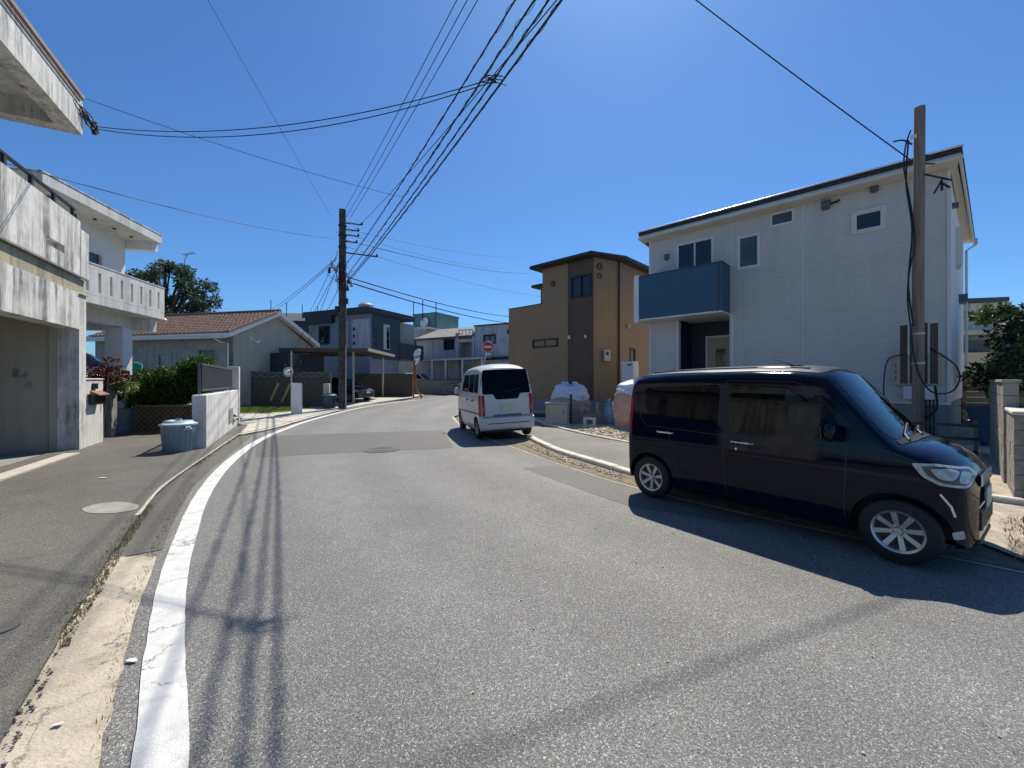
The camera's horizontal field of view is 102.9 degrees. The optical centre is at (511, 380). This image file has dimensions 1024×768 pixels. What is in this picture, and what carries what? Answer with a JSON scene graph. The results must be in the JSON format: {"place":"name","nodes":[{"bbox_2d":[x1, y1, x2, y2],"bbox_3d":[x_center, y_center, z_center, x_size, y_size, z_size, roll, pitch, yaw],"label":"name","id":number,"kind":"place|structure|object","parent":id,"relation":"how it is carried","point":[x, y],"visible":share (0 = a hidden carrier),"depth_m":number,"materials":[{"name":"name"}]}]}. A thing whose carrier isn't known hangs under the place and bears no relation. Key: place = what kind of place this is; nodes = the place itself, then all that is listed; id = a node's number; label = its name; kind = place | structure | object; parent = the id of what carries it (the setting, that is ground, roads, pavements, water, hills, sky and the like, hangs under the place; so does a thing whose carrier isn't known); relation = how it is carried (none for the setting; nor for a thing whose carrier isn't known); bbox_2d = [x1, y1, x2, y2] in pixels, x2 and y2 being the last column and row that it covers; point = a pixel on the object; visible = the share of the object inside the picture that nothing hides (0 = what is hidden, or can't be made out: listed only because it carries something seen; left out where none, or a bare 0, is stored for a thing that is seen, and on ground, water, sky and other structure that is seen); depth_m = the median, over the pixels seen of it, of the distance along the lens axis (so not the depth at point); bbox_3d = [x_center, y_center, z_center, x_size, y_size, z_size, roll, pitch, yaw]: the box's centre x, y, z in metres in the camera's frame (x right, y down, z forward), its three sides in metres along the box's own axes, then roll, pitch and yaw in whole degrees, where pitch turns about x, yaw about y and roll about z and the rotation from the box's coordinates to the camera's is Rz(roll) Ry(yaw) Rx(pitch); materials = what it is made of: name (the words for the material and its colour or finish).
{"place":"outdoors","nodes":[
{"label":"outdoors","id":0,"kind":"place"},
{"bbox_2d":[0,426,246,743],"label":"forecourt","id":1,"kind":"structure","parent":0,"point":[63,523],"depth_m":4.32,"materials":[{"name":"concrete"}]},
{"bbox_2d":[0,620,20,633],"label":"valve cover","id":2,"kind":"object","parent":1,"relation":"on","point":[7,626],"visible":1,"depth_m":2.60,"materials":[{"name":"metal"}]},
{"bbox_2d":[0,452,79,480],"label":"garage apron","id":3,"kind":"object","parent":1,"relation":"on","point":[21,470],"visible":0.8,"depth_m":7.40,"materials":[{"name":"concrete"}]},
{"bbox_2d":[0,523,137,766],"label":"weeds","id":4,"kind":"object","parent":1,"relation":"on","point":[17,737],"visible":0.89,"depth_m":2.15,"materials":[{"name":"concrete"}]},
{"bbox_2d":[8,167,166,408],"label":"house","id":5,"kind":"structure","parent":1,"relation":"on","point":[121,306],"depth_m":11.99,"materials":[{"name":"white paint"}]},
{"bbox_2d":[89,249,103,266],"bbox_3d":[-11.994,-3.420,11.492,0.115,0.640,1.100,0,0,-11],"label":"window","id":6,"kind":"structure","parent":5,"relation":"in","point":[95,257],"depth_m":11.85,"materials":[{"name":"clear glass"}]},
{"bbox_2d":[86,378,104,446],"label":"gate wall","id":7,"kind":"structure","parent":1,"relation":"on","point":[94,424],"depth_m":10.02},
{"bbox_2d":[89,390,109,404],"bbox_3d":[-10.173,0.410,10.050,0.208,0.340,0.620,0,0,-28],"label":"mailbox","id":8,"kind":"object","parent":7,"relation":"attached to","point":[95,397],"visible":1,"depth_m":9.89,"materials":[{"name":"metal"}]},
{"bbox_2d":[42,503,153,648],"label":"gutter weeds","id":9,"kind":"object","parent":1,"relation":"on","point":[101,582],"visible":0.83,"depth_m":3.18,"materials":[{"name":"plant"}]},
{"bbox_2d":[86,356,127,440],"bbox_3d":[-10.943,0.462,10.764,1.159,2.278,0.979,0,0,19],"label":"croton shrub","id":10,"kind":"object","parent":1,"relation":"on","point":[98,372],"visible":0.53,"depth_m":10.76,"materials":[{"name":"red plant"}]},
{"bbox_2d":[104,381,116,436],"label":"gate pillar","id":11,"kind":"structure","parent":1,"relation":"on","point":[111,415],"depth_m":11.38,"materials":[{"name":"grey concrete"}]},
{"bbox_2d":[103,367,140,398],"bbox_3d":[-11.342,0.592,11.572,1.541,2.016,0.905,0,0,0],"label":"variegated shrub","id":12,"kind":"object","parent":1,"relation":"on","point":[118,385],"visible":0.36,"depth_m":11.59,"materials":[{"name":"green plant"}]},
{"bbox_2d":[136,404,191,430],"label":"planter wall","id":13,"kind":"structure","parent":1,"relation":"on","point":[159,415],"depth_m":12.47,"materials":[{"name":"wood"}]},
{"bbox_2d":[134,405,191,431],"bbox_3d":[-10.333,1.150,12.482,2.250,0.820,0.040,0,0,-6],"label":"lattice panel","id":14,"kind":"object","parent":13,"relation":"attached to","point":[136,415],"visible":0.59,"depth_m":12.42,"materials":[{"name":"wood"}]},
{"bbox_2d":[158,418,197,452],"bbox_3d":[-7.450,1.202,9.120,0.744,0.725,0.698,0,0,25],"label":"rubbish bin","id":15,"kind":"object","parent":1,"relation":"on","point":[177,435],"visible":1,"depth_m":8.90,"materials":[{"name":"grey metal"}]},
{"bbox_2d":[135,433,239,514],"bbox_3d":[-6.281,1.560,8.378,0.193,0.001,8.231,0,0,-27],"label":"driveway lip","id":16,"kind":"object","parent":1,"relation":"on","point":[140,511],"visible":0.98,"depth_m":6.08,"materials":[{"name":"concrete"}]},
{"bbox_2d":[192,366,239,448],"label":"white wall","id":17,"kind":"structure","parent":1,"relation":"on","point":[212,415],"depth_m":10.72,"materials":[{"name":"grey concrete"}]},
{"bbox_2d":[198,363,232,394],"bbox_3d":[-8.617,-0.050,11.990,0.090,0.760,5.390,0,0,-28],"label":"railing","id":18,"kind":"object","parent":17,"relation":"on","point":[212,378],"visible":0.98,"depth_m":11.04,"materials":[{"name":"grey metal"}]},
{"bbox_2d":[238,395,422,434],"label":"pavement","id":19,"kind":"structure","parent":0,"point":[254,422],"depth_m":17.31,"materials":[{"name":"concrete"}]},
{"bbox_2d":[291,383,301,413],"bbox_3d":[-9.630,0.819,18.250,0.360,1.450,0.360,0,0,-12],"label":"gate post","id":20,"kind":"object","parent":19,"relation":"on","point":[296,398],"visible":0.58,"depth_m":18.08,"materials":[{"name":"white paint"}]},
{"bbox_2d":[321,393,337,407],"bbox_3d":[-9.280,0.999,20.750,0.784,0.764,0.735,0,0,-30],"label":"rubbish bin","id":21,"kind":"object","parent":19,"relation":"on","point":[329,400],"visible":1,"depth_m":20.50,"materials":[{"name":"blue plastic"}]},
{"bbox_2d":[279,348,394,402],"bbox_3d":[-11.287,-0.225,26.479,5.770,3.350,6.080,0,0,-2],"label":"carport","id":22,"kind":"object","parent":19,"relation":"on","point":[351,352],"visible":0.69,"depth_m":23.86,"materials":[{"name":"brown metal"}]},
{"bbox_2d":[327,208,377,408],"bbox_3d":[-7.987,-3.545,20.661,2.737,10.350,0.491,0,0,8],"label":"utility pole","id":23,"kind":"object","parent":19,"relation":"on","point":[343,287],"visible":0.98,"depth_m":20.64,"materials":[{"name":"metal"}]},
{"bbox_2d":[7,163,334,238],"bbox_3d":[-9.811,-5.863,14.451,0.017,2.742,12.606,0,0,7],"label":"drop wire","id":24,"kind":"object","parent":23,"relation":"attached to","point":[155,203],"visible":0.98,"depth_m":11.41,"materials":[{"name":"black"}]},
{"bbox_2d":[281,266,337,401],"bbox_3d":[-10.147,-2.698,20.658,3.046,7.550,0.153,0,0,-3],"label":"guy wire","id":25,"kind":"object","parent":23,"relation":"attached to","point":[287,390],"visible":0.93,"depth_m":20.57,"materials":[{"name":"metal"}]},
{"bbox_2d":[344,0,456,210],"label":"power line","id":26,"kind":"object","parent":23,"relation":"attached to","point":[408,92],"visible":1,"depth_m":11.61,"materials":[{"name":"black"}]},
{"bbox_2d":[346,0,466,216],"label":"power line","id":27,"kind":"object","parent":23,"relation":"attached to","point":[415,94],"visible":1,"depth_m":11.61,"materials":[{"name":"black"}]},
{"bbox_2d":[350,0,477,217],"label":"power line","id":28,"kind":"object","parent":23,"relation":"attached to","point":[422,96],"visible":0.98,"depth_m":11.60,"materials":[{"name":"black"}]},
{"bbox_2d":[347,277,508,316],"bbox_3d":[-4.180,-6.560,35.352,0.061,2.636,30.476,0,0,16],"label":"span wire","id":29,"kind":"object","parent":23,"relation":"attached to","point":[418,297],"visible":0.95,"depth_m":27.24,"materials":[{"name":"black"}]},
{"bbox_2d":[353,283,507,322],"bbox_3d":[-4.180,-6.046,35.352,0.061,2.096,30.474,0,0,16],"label":"span wire","id":30,"kind":"object","parent":23,"relation":"attached to","point":[420,303],"visible":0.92,"depth_m":27.59,"materials":[{"name":"black"}]},
{"bbox_2d":[346,0,515,263],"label":"communication cable","id":31,"kind":"object","parent":23,"relation":"attached to","point":[489,41],"visible":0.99,"depth_m":7.95,"materials":[{"name":"black plastic"}]},
{"bbox_2d":[345,0,535,276],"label":"communication cable","id":32,"kind":"object","parent":23,"relation":"attached to","point":[487,71],"visible":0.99,"depth_m":7.73,"materials":[{"name":"black plastic"}]},
{"bbox_2d":[347,0,549,280],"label":"communication cable","id":33,"kind":"object","parent":23,"relation":"attached to","point":[521,39],"visible":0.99,"depth_m":7.55,"materials":[{"name":"black plastic"}]},
{"bbox_2d":[351,0,556,232],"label":"communication cable","id":34,"kind":"object","parent":23,"relation":"attached to","point":[479,91],"visible":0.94,"depth_m":6.92,"materials":[{"name":"black plastic"}]},
{"bbox_2d":[348,0,562,280],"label":"communication cable","id":35,"kind":"object","parent":23,"relation":"attached to","point":[516,61],"visible":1,"depth_m":7.35,"materials":[{"name":"black plastic"}]},
{"bbox_2d":[332,377,374,401],"bbox_3d":[-10.594,0.500,25.598,3.912,1.520,1.680,0,0,20],"label":"parked car","id":36,"kind":"object","parent":19,"relation":"on","point":[365,393],"visible":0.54,"depth_m":24.81,"materials":[{"name":"black paint"}]},
{"bbox_2d":[239,395,512,439],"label":"ground","id":37,"kind":"structure","parent":0,"point":[467,426],"depth_m":16.77,"materials":[{"name":"asphalt"}]},
{"bbox_2d":[0,0,88,466],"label":"concrete house","id":38,"kind":"structure","parent":37,"relation":"on","point":[42,353],"depth_m":8.30,"materials":[{"name":"concrete"}]},
{"bbox_2d":[74,99,98,134],"bbox_3d":[-8.718,-5.357,8.351,0.120,0.378,0.806,0,0,-18],"label":"service bracket","id":39,"kind":"object","parent":38,"relation":"attached to","point":[92,123],"visible":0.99,"depth_m":8.43,"materials":[{"name":"metal"}]},
{"bbox_2d":[96,78,493,131],"bbox_3d":[-4.552,-5.133,7.839,8.698,0.511,0.016,0,0,10],"label":"drop wire","id":40,"kind":"object","parent":39,"relation":"attached to","point":[304,122],"visible":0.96,"depth_m":7.69,"materials":[{"name":"black"}]},
{"bbox_2d":[95,80,495,137],"bbox_3d":[-4.552,-5.043,7.839,8.698,0.590,0.016,0,0,10],"label":"drop wire","id":41,"kind":"object","parent":39,"relation":"attached to","point":[307,128],"visible":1,"depth_m":7.68,"materials":[{"name":"black"}]},
{"bbox_2d":[85,98,399,196],"bbox_3d":[-5.950,-5.547,10.075,6.623,0.509,0.010,0,0,-31],"label":"drop wire","id":42,"kind":"object","parent":38,"relation":"attached to","point":[234,149],"visible":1,"depth_m":9.65,"materials":[{"name":"black"}]},
{"bbox_2d":[117,403,190,433],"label":"terrace","id":43,"kind":"structure","parent":37,"relation":"on","point":[125,420],"depth_m":12.29,"materials":[{"name":"grey concrete"}]},
{"bbox_2d":[86,353,127,400],"bbox_3d":[-12.945,-0.178,11.600,3.130,1.596,1.680,0,0,5],"label":"parked car","id":44,"kind":"object","parent":43,"relation":"on","point":[94,360],"visible":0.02,"depth_m":12.02,"materials":[{"name":"silver metal"}]},
{"bbox_2d":[121,365,184,407],"bbox_3d":[-11.302,0.420,12.900,1.777,1.863,1.140,0,0,0],"label":"leafy shrub","id":45,"kind":"object","parent":43,"relation":"on","point":[153,380],"visible":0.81,"depth_m":12.64,"materials":[{"name":"green plant"}]},
{"bbox_2d":[137,352,218,404],"bbox_3d":[-10.835,0.106,13.244,2.383,2.102,1.378,0,0,-12],"label":"green bush","id":46,"kind":"object","parent":43,"relation":"on","point":[186,385],"visible":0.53,"depth_m":13.09,"materials":[{"name":"green plant"}]},
{"bbox_2d":[125,258,222,313],"bbox_3d":[-24.256,-3.618,28.729,7.004,9.961,5.300,0,0,-23],"label":"broadleaf tree","id":47,"kind":"object","parent":37,"relation":"on","point":[196,297],"visible":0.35,"depth_m":28.64,"materials":[{"name":"green plant"}]},
{"bbox_2d":[86,309,323,405],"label":"tile roof house","id":48,"kind":"structure","parent":37,"relation":"on","point":[248,342],"depth_m":21.60,"materials":[{"name":"paint"}]},
{"bbox_2d":[158,353,171,366],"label":"window","id":49,"kind":"structure","parent":48,"relation":"in","point":[165,359],"depth_m":21.29,"materials":[{"name":"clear glass"}]},
{"bbox_2d":[251,372,331,406],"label":"block wall","id":50,"kind":"structure","parent":37,"relation":"on","point":[263,384],"depth_m":21.50,"materials":[{"name":"concrete"}]},
{"bbox_2d":[270,300,317,333],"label":"dark roof block","id":51,"kind":"structure","parent":37,"relation":"on","point":[298,319],"depth_m":39.49,"materials":[{"name":"stone"}]},
{"bbox_2d":[303,303,423,377],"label":"slate house","id":52,"kind":"structure","parent":37,"relation":"on","point":[370,325],"depth_m":32.50,"materials":[{"name":"grey paint"}]},
{"bbox_2d":[318,325,329,344],"bbox_3d":[-15.133,-3.675,32.970,1.264,1.514,0.115,0,0,24],"label":"window","id":53,"kind":"structure","parent":52,"relation":"in","point":[323,331],"depth_m":32.96,"materials":[{"name":"clear glass"}]},
{"bbox_2d":[383,324,389,349],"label":"window","id":54,"kind":"structure","parent":52,"relation":"in","point":[386,328],"depth_m":32.61,"materials":[{"name":"clear glass"}]},
{"bbox_2d":[355,374,412,396],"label":"block wall","id":55,"kind":"structure","parent":37,"relation":"on","point":[398,385],"depth_m":29.95,"materials":[{"name":"concrete"}]},
{"bbox_2d":[413,349,421,397],"bbox_3d":[-6.688,-0.467,28.798,0.675,3.551,0.328,0,0,0],"label":"traffic mirror","id":56,"kind":"object","parent":37,"relation":"on","point":[416,355],"visible":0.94,"depth_m":28.84,"materials":[{"name":"orange paint"}]},
{"bbox_2d":[399,300,459,373],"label":"old white block","id":57,"kind":"structure","parent":37,"relation":"on","point":[425,323],"depth_m":43.28,"materials":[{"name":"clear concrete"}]},
{"bbox_2d":[414,380,461,393],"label":"block wall","id":58,"kind":"structure","parent":37,"relation":"on","point":[431,386],"depth_m":34.13,"materials":[{"name":"concrete"}]},
{"bbox_2d":[418,357,491,379],"bbox_3d":[-4.979,-0.350,35.959,7.432,3.300,1.929,0,0,33],"label":"pergola","id":59,"kind":"object","parent":37,"relation":"on","point":[462,359],"visible":0.52,"depth_m":35.37,"materials":[{"name":"metal"}]},
{"bbox_2d":[415,323,508,379],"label":"pale blue house","id":60,"kind":"structure","parent":37,"relation":"on","point":[466,342],"depth_m":36.94,"materials":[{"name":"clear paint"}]},
{"bbox_2d":[527,435,987,545],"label":"kerb","id":61,"kind":"structure","parent":37,"relation":"on","point":[601,463],"depth_m":8.05,"materials":[{"name":"concrete"}]},
{"bbox_2d":[634,144,977,439],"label":"white house","id":62,"kind":"structure","parent":37,"relation":"on","point":[816,274],"depth_m":12.08,"materials":[{"name":"paint"}]},
{"bbox_2d":[676,236,713,268],"bbox_3d":[6.488,-3.660,14.469,1.288,2.628,0.115,0,0,44],"label":"window","id":63,"kind":"structure","parent":62,"relation":"in","point":[699,251],"depth_m":14.43,"materials":[{"name":"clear glass"}]},
{"bbox_2d":[706,335,728,367],"bbox_3d":[7.652,-0.560,14.959,1.020,2.200,0.085,0,0,44],"label":"door","id":64,"kind":"structure","parent":62,"relation":"in","point":[716,355],"depth_m":15.03,"materials":[{"name":"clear glass"}]},
{"bbox_2d":[737,232,759,269],"bbox_3d":[7.716,-4.205,13.291,0.668,1.098,0.115,0,0,44],"label":"window","id":65,"kind":"structure","parent":62,"relation":"in","point":[748,246],"depth_m":13.29,"materials":[{"name":"clear glass"}]},
{"bbox_2d":[769,208,794,227],"bbox_3d":[8.379,-5.035,12.656,0.660,0.450,0.115,0,0,44],"label":"window","id":66,"kind":"structure","parent":62,"relation":"in","point":[784,217],"depth_m":12.64,"materials":[{"name":"clear glass"}]},
{"bbox_2d":[851,205,885,235],"bbox_3d":[9.832,-4.410,11.252,0.728,0.648,0.130,0,0,44],"label":"window","id":67,"kind":"structure","parent":62,"relation":"in","point":[870,219],"depth_m":11.23,"materials":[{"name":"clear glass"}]},
{"bbox_2d":[956,226,961,269],"bbox_3d":[12.955,-3.850,11.896,0.196,1.100,0.700,0,0,44],"label":"window","id":68,"kind":"structure","parent":62,"relation":"in","point":[958,229],"depth_m":11.63,"materials":[{"name":"glass"}]},
{"bbox_2d":[964,297,1023,403],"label":"beige neighbour house","id":69,"kind":"structure","parent":37,"relation":"on","point":[976,353],"depth_m":19.03,"materials":[{"name":"paint"}]},
{"bbox_2d":[0,0,1023,355],"label":"sky","id":70,"kind":"structure","parent":0,"point":[620,119],"materials":[{"name":"blue"}]},
{"bbox_2d":[484,421,629,467],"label":"sidewalk","id":71,"kind":"structure","parent":0,"point":[612,451],"depth_m":9.97,"materials":[{"name":"concrete"}]},
{"bbox_2d":[98,394,1023,767],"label":"road","id":72,"kind":"structure","parent":0,"point":[250,622],"depth_m":2.63,"materials":[{"name":"asphalt"}]},
{"bbox_2d":[0,555,156,767],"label":"gutter concrete","id":73,"kind":"object","parent":72,"relation":"on","point":[80,682],"visible":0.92,"depth_m":2.13,"materials":[{"name":"concrete"}]},
{"bbox_2d":[91,483,195,754],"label":"gutter weeds","id":74,"kind":"object","parent":72,"relation":"on","point":[133,612],"visible":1,"depth_m":2.91,"materials":[{"name":"plant"}]},
{"bbox_2d":[110,434,253,558],"bbox_3d":[-5.785,1.594,7.891,0.620,0.001,9.547,0,0,-28],"label":"gutter channel","id":75,"kind":"object","parent":72,"relation":"on","point":[165,501],"visible":0.89,"depth_m":5.13,"materials":[{"name":"concrete"}]},
{"bbox_2d":[362,447,399,452],"bbox_3d":[-3.022,1.591,9.455,0.840,0.010,0.840,0,0,0],"label":"manhole cover","id":76,"kind":"object","parent":72,"relation":"on","point":[379,449],"visible":1,"depth_m":9.44,"materials":[{"name":"metal"}]},
{"bbox_2d":[454,364,534,438],"bbox_3d":[-0.648,0.538,12.659,1.971,2.059,3.652,-3,1,-17],"label":"parked van","id":77,"kind":"object","parent":72,"relation":"on","point":[493,398],"visible":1,"depth_m":11.10,"materials":[{"name":"white paint"}]},
{"bbox_2d":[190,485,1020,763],"bbox_3d":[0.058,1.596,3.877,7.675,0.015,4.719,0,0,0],"label":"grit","id":78,"kind":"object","parent":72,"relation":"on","point":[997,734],"visible":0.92,"depth_m":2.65,"materials":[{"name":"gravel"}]},
{"bbox_2d":[495,438,1023,570],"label":"gutter soil","id":79,"kind":"structure","parent":72,"relation":"on","point":[987,554],"depth_m":4.88,"materials":[{"name":"soil"}]},
{"bbox_2d":[522,443,624,477],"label":"gravel","id":80,"kind":"structure","parent":79,"relation":"on","point":[564,459],"depth_m":8.10,"materials":[{"name":"gravel"}]},
{"bbox_2d":[629,359,992,564],"bbox_3d":[3.229,0.670,4.947,1.862,1.844,3.339,0,0,-36],"label":"parked car","id":81,"kind":"object","parent":72,"relation":"on","point":[883,475],"visible":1,"depth_m":4.17,"materials":[{"name":"black paint"}]},
{"bbox_2d":[534,409,1012,496],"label":"lot","id":82,"kind":"structure","parent":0,"point":[999,487],"depth_m":9.27,"materials":[{"name":"concrete"}]},
{"bbox_2d":[544,401,570,425],"bbox_3d":[1.567,1.135,14.040,0.840,0.869,0.620,0,0,16],"label":"utility cabinet","id":83,"kind":"object","parent":82,"relation":"on","point":[557,413],"visible":0.91,"depth_m":13.81,"materials":[{"name":"metal"}]},
{"bbox_2d":[550,382,590,412],"bbox_3d":[2.283,0.773,16.052,1.468,1.484,1.481,0,0,-11],"label":"bulk bag","id":84,"kind":"object","parent":82,"relation":"on","point":[562,391],"visible":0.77,"depth_m":15.51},
{"bbox_2d":[507,251,648,412],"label":"tan house","id":85,"kind":"structure","parent":82,"relation":"on","point":[577,324],"depth_m":18.44,"materials":[{"name":"paint"}]},
{"bbox_2d":[570,273,591,298],"bbox_3d":[3.051,-4.145,17.941,1.104,0.994,0.115,0,0,43],"label":"window","id":86,"kind":"structure","parent":85,"relation":"in","point":[580,285],"depth_m":17.92,"materials":[{"name":"clear glass"}]},
{"bbox_2d":[572,413,605,423],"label":"block wall","id":87,"kind":"structure","parent":82,"relation":"on","point":[577,418],"depth_m":14.28,"materials":[{"name":"concrete"}]},
{"bbox_2d":[565,426,628,440],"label":"gravel","id":88,"kind":"structure","parent":82,"relation":"on","point":[618,432],"depth_m":12.07,"materials":[{"name":"gravel"}]},
{"bbox_2d":[604,401,614,424],"bbox_3d":[3.536,1.103,14.252,0.630,0.824,0.587,0,0,-6],"label":"wrapped bundle","id":89,"kind":"object","parent":82,"relation":"on","point":[609,417],"visible":0.5,"depth_m":14.06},
{"bbox_2d":[612,377,641,428],"bbox_3d":[3.980,0.702,13.096,1.323,1.625,1.318,0,0,-29],"label":"bulk bag","id":90,"kind":"object","parent":82,"relation":"on","point":[621,405],"visible":0.41,"depth_m":12.84,"materials":[{"name":"plastic"}]},
{"bbox_2d":[621,361,638,382],"bbox_3d":[4.926,0.355,17.046,0.560,2.320,0.512,0,0,43],"label":"water heater","id":91,"kind":"object","parent":82,"relation":"on","point":[629,370],"visible":0.36,"depth_m":16.88,"materials":[{"name":"metal"}]},
{"bbox_2d":[534,418,1023,505],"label":"boundary kerb","id":92,"kind":"structure","parent":82,"relation":"on","point":[1008,500],"depth_m":5.23,"materials":[{"name":"concrete"}]},
{"bbox_2d":[883,105,960,431],"bbox_3d":[9.177,-2.051,9.179,1.242,8.204,0.344,0,0,45],"label":"timber pole","id":93,"kind":"object","parent":82,"relation":"on","point":[918,353],"visible":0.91,"depth_m":9.13,"materials":[{"name":"wood"}]},
{"bbox_2d":[695,0,910,159],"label":"drop wire","id":94,"kind":"object","parent":93,"relation":"attached to","point":[803,81],"visible":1,"depth_m":9.31,"materials":[{"name":"black"}]},
{"bbox_2d":[912,420,977,455],"bbox_3d":[8.327,1.130,7.984,1.050,0.780,0.090,0,0,44],"label":"yard frame","id":95,"kind":"object","parent":82,"relation":"on","point":[975,438],"visible":0.44,"depth_m":7.72,"materials":[{"name":"metal"}]},
{"bbox_2d":[956,302,1023,398],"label":"dark hedge","id":96,"kind":"object","parent":82,"relation":"on","point":[1006,367],"visible":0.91,"depth_m":11.13,"materials":[{"name":"green plant"}]},
{"bbox_2d":[958,405,1023,444],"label":"tarpaulin","id":97,"kind":"object","parent":82,"relation":"on","point":[981,414],"visible":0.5,"depth_m":9.64,"materials":[{"name":"plastic"}]},
{"bbox_2d":[961,372,1023,423],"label":"plank fence","id":98,"kind":"object","parent":82,"relation":"on","point":[969,397],"visible":0.26,"depth_m":13.57,"materials":[{"name":"wood"}]},
{"bbox_2d":[964,301,1023,360],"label":"papaya tree","id":99,"kind":"object","parent":82,"relation":"on","point":[984,315],"visible":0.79,"depth_m":15.88,"materials":[{"name":"green plant"}]},
{"bbox_2d":[989,379,1021,482],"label":"block wall","id":100,"kind":"structure","parent":82,"relation":"on","point":[1004,393],"depth_m":6.37,"materials":[{"name":"concrete"}]},
{"bbox_2d":[1004,407,1023,497],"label":"block wall","id":101,"kind":"structure","parent":82,"relation":"on","point":[1015,446],"depth_m":5.21,"materials":[{"name":"concrete"}]},
{"bbox_2d":[982,502,1023,558],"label":"verge soil","id":102,"kind":"structure","parent":0,"point":[996,537],"depth_m":4.25,"materials":[{"name":"soil"}]},
{"bbox_2d":[1000,514,1023,559],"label":"verge weeds","id":103,"kind":"object","parent":102,"relation":"on","point":[1012,527],"visible":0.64,"depth_m":4.12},
{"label":"lawn","id":104,"kind":"structure","parent":0,"visible":0},
{"bbox_2d":[240,405,311,412],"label":"lawn grass","id":105,"kind":"structure","parent":104,"relation":"on","point":[259,409],"depth_m":19.32,"materials":[{"name":"plant"}]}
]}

